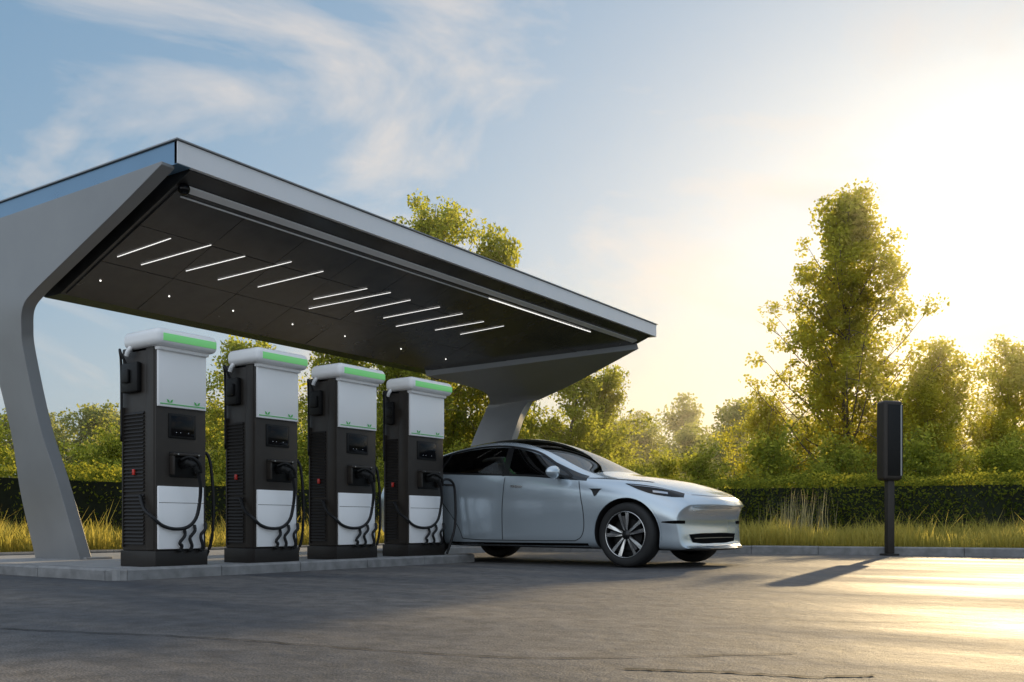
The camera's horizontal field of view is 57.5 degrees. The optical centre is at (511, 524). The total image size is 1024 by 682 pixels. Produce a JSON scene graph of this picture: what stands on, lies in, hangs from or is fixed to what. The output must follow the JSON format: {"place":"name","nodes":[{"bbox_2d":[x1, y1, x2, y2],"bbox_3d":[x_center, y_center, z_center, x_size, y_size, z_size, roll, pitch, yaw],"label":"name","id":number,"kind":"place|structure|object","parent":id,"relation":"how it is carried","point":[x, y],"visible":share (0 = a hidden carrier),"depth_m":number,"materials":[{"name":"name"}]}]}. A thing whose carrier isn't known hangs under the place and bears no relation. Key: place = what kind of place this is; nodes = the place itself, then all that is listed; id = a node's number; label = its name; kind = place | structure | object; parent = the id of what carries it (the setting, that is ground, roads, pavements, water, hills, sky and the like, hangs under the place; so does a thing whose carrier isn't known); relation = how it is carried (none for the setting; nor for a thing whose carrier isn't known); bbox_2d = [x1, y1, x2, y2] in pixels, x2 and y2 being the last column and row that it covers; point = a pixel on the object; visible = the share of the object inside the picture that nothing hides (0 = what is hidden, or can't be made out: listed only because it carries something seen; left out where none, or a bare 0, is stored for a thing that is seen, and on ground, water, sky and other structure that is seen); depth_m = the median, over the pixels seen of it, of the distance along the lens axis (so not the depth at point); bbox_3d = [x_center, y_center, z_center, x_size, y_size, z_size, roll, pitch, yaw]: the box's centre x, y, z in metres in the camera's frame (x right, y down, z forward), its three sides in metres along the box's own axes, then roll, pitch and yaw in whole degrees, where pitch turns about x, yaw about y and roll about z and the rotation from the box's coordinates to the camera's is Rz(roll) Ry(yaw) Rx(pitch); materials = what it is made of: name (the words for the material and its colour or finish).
{"place":"outdoors","nodes":[
{"label":"outdoors","id":0,"kind":"place"},
{"bbox_2d":[0,551,1023,681],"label":"asphalt road","id":1,"kind":"structure","parent":0,"point":[520,609],"depth_m":4.37,"materials":[{"name":"grey asphalt"}]},
{"bbox_2d":[0,545,484,580],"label":"charging island","id":2,"kind":"structure","parent":1,"relation":"on","point":[112,569],"depth_m":8.80,"materials":[{"name":"concrete"}]},
{"bbox_2d":[118,328,216,566],"bbox_3d":[-3.021,-0.652,8.299,0.696,2.045,0.716,0,0,35],"label":"ev charging station","id":3,"kind":"object","parent":2,"relation":"on","point":[162,402],"visible":1,"depth_m":8.12,"materials":[{"name":"black metal"}]},
{"bbox_2d":[223,347,307,562],"bbox_3d":[-2.378,-0.652,9.155,0.636,2.045,0.736,0,0,35],"label":"ev charging station","id":4,"kind":"object","parent":2,"relation":"on","point":[260,415],"visible":1,"depth_m":8.98,"materials":[{"name":"black metal"}]},
{"bbox_2d":[0,137,657,559],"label":"charging canopy","id":5,"kind":"object","parent":2,"relation":"on","point":[180,231],"visible":0.87,"depth_m":10.13,"materials":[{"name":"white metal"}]},
{"bbox_2d":[307,363,384,559],"bbox_3d":[-1.746,-0.652,10.040,0.626,2.045,0.792,0,0,35],"label":"ev charging station","id":6,"kind":"object","parent":2,"relation":"on","point":[341,430],"visible":1,"depth_m":9.85,"materials":[{"name":"black metal"}]},
{"bbox_2d":[383,377,456,556],"bbox_3d":[-1.089,-0.652,10.923,0.576,2.045,0.772,0,0,35],"label":"ev charging station","id":7,"kind":"object","parent":2,"relation":"on","point":[413,430],"visible":1,"depth_m":10.76,"materials":[{"name":"black metal"}]},
{"bbox_2d":[8,628,783,657],"bbox_3d":[-1.151,0.456,3.724,4.368,0.001,0.386,0,0,16],"label":"asphalt crack","id":8,"kind":"object","parent":1,"relation":"on","point":[403,651],"visible":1,"depth_m":3.32,"materials":[{"name":"grey asphalt"}]},
{"bbox_2d":[0,543,1023,556],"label":"kerb","id":9,"kind":"structure","parent":1,"relation":"on","point":[917,551],"depth_m":13.93,"materials":[{"name":"concrete"}]},
{"bbox_2d":[381,439,743,566],"bbox_3d":[0.500,-0.302,11.490,4.670,1.520,2.200,0,0,35],"label":"parked car","id":10,"kind":"object","parent":1,"relation":"on","point":[513,496],"visible":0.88,"depth_m":10.46,"materials":[{"name":"grey paint"}]},
{"bbox_2d":[624,668,873,676],"bbox_3d":[0.722,0.456,2.859,0.762,0.001,0.097,0,0,9],"label":"asphalt crack","id":11,"kind":"object","parent":1,"relation":"on","point":[748,673],"visible":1,"depth_m":2.85,"materials":[{"name":"black asphalt"}]},
{"bbox_2d":[741,617,1023,622],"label":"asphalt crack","id":12,"kind":"object","parent":1,"relation":"on","point":[908,621],"visible":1,"depth_m":4.38,"materials":[{"name":"grey asphalt"}]},
{"bbox_2d":[877,400,902,555],"bbox_3d":[5.550,-0.675,13.710,0.310,2.270,0.232,0,0,-12],"label":"charger totem","id":13,"kind":"object","parent":1,"relation":"on","point":[889,443],"visible":1,"depth_m":13.62,"materials":[{"name":"black metal"}]},
{"bbox_2d":[0,0,1023,477],"label":"sky","id":14,"kind":"structure","parent":0,"point":[664,163],"materials":[{"name":"blue"}]},
{"bbox_2d":[758,489,837,532],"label":"ornamental grass","id":15,"kind":"object","parent":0,"point":[803,515],"depth_m":16.15,"materials":[{"name":"green plant"}]},
{"label":"grass verge","id":16,"kind":"object","parent":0,"visible":0},
{"bbox_2d":[109,377,223,480],"bbox_3d":[-10.436,-2.421,30.022,4.366,5.673,3.465,0,0,9],"label":"broadleaf tree","id":17,"kind":"object","parent":16,"relation":"on","point":[206,447],"depth_m":29.21,"materials":[{"name":"green plant"}]},
{"bbox_2d":[0,459,383,535],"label":"hedge","id":18,"kind":"object","parent":16,"relation":"on","point":[97,495],"visible":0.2,"depth_m":14.38,"materials":[{"name":"green plant"}]},
{"bbox_2d":[205,335,303,485],"bbox_3d":[-8.209,-2.770,28.836,3.898,6.382,4.912,0,0,-12],"label":"broadleaf tree","id":19,"kind":"object","parent":16,"relation":"on","point":[216,420],"visible":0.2,"depth_m":28.50,"materials":[{"name":"green plant"}]},
{"bbox_2d":[297,351,392,473],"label":"broadleaf tree","id":20,"kind":"object","parent":16,"relation":"on","point":[327,358],"visible":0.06,"depth_m":27.66,"materials":[{"name":"green plant"}]},
{"bbox_2d":[304,364,468,485],"bbox_3d":[-3.526,-2.596,26.875,4.639,6.027,3.682,0,0,-28],"label":"broadleaf tree","id":21,"kind":"object","parent":16,"relation":"on","point":[393,372],"visible":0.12,"depth_m":26.55,"materials":[{"name":"green plant"}]},
{"bbox_2d":[358,188,493,452],"bbox_3d":[-2.583,-5.087,30.118,5.482,10.957,6.005,0,0,8],"label":"birch tree","id":22,"kind":"object","parent":16,"relation":"on","point":[437,226],"visible":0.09,"depth_m":29.33,"materials":[{"name":"green plant"}]},
{"bbox_2d":[0,374,1018,488],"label":"distant trees","id":23,"kind":"object","parent":16,"relation":"on","point":[686,420],"visible":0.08,"depth_m":47.98,"materials":[{"name":"green plant"}]},
{"bbox_2d":[443,222,578,451],"bbox_3d":[-0.722,-4.445,29.597,4.115,9.786,5.185,0,0,-43],"label":"broadleaf tree","id":24,"kind":"object","parent":16,"relation":"on","point":[495,248],"visible":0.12,"depth_m":28.80,"materials":[{"name":"green plant"}]},
{"bbox_2d":[0,414,1023,491],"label":"shrub thicket","id":25,"kind":"object","parent":16,"relation":"on","point":[917,455],"visible":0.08,"depth_m":26.25,"materials":[{"name":"green plant"}]},
{"bbox_2d":[0,502,1023,551],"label":"verge grass","id":26,"kind":"structure","parent":16,"relation":"on","point":[15,539],"depth_m":14.41,"materials":[{"name":"green plant"}]},
{"bbox_2d":[520,370,648,461],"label":"broadleaf tree","id":27,"kind":"object","parent":16,"relation":"on","point":[573,392],"visible":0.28,"depth_m":28.66,"materials":[{"name":"green plant"}]},
{"bbox_2d":[552,364,657,466],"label":"broadleaf tree","id":28,"kind":"object","parent":16,"relation":"on","point":[607,397],"visible":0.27,"depth_m":30.61,"materials":[{"name":"green plant"}]},
{"bbox_2d":[709,388,813,488],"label":"broadleaf tree","id":29,"kind":"object","parent":16,"relation":"on","point":[760,401],"visible":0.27,"depth_m":32.88,"materials":[{"name":"green plant"}]},
{"bbox_2d":[643,467,1023,531],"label":"hedge","id":30,"kind":"object","parent":16,"relation":"on","point":[916,498],"visible":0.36,"depth_m":17.49,"materials":[{"name":"green plant"}]},
{"bbox_2d":[738,177,977,487],"bbox_3d":[11.592,-5.728,31.436,6.976,12.224,7.130,0,0,-14],"label":"birch tree","id":31,"kind":"object","parent":16,"relation":"on","point":[848,238],"visible":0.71,"depth_m":31.34,"materials":[{"name":"green plant"}]},
{"bbox_2d":[876,375,994,485],"bbox_3d":[13.814,-2.247,30.557,3.601,5.254,3.970,0,0,21],"label":"broadleaf tree","id":32,"kind":"object","parent":16,"relation":"on","point":[926,406],"visible":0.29,"depth_m":30.14,"materials":[{"name":"green plant"}]},
{"bbox_2d":[865,335,1014,485],"bbox_3d":[14.790,-3.192,32.717,4.902,7.152,5.404,0,0,-33],"label":"broadleaf tree","id":33,"kind":"object","parent":16,"relation":"on","point":[937,353],"visible":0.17,"depth_m":32.45,"materials":[{"name":"green plant"}]},
{"bbox_2d":[945,334,1023,474],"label":"broadleaf tree","id":34,"kind":"object","parent":16,"relation":"on","point":[1010,385],"visible":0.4,"depth_m":33.70,"materials":[{"name":"green plant"}]},
{"bbox_2d":[955,405,1023,484],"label":"broadleaf tree","id":35,"kind":"object","parent":16,"relation":"on","point":[998,424],"visible":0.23,"depth_m":31.24,"materials":[{"name":"green plant"}]}
]}

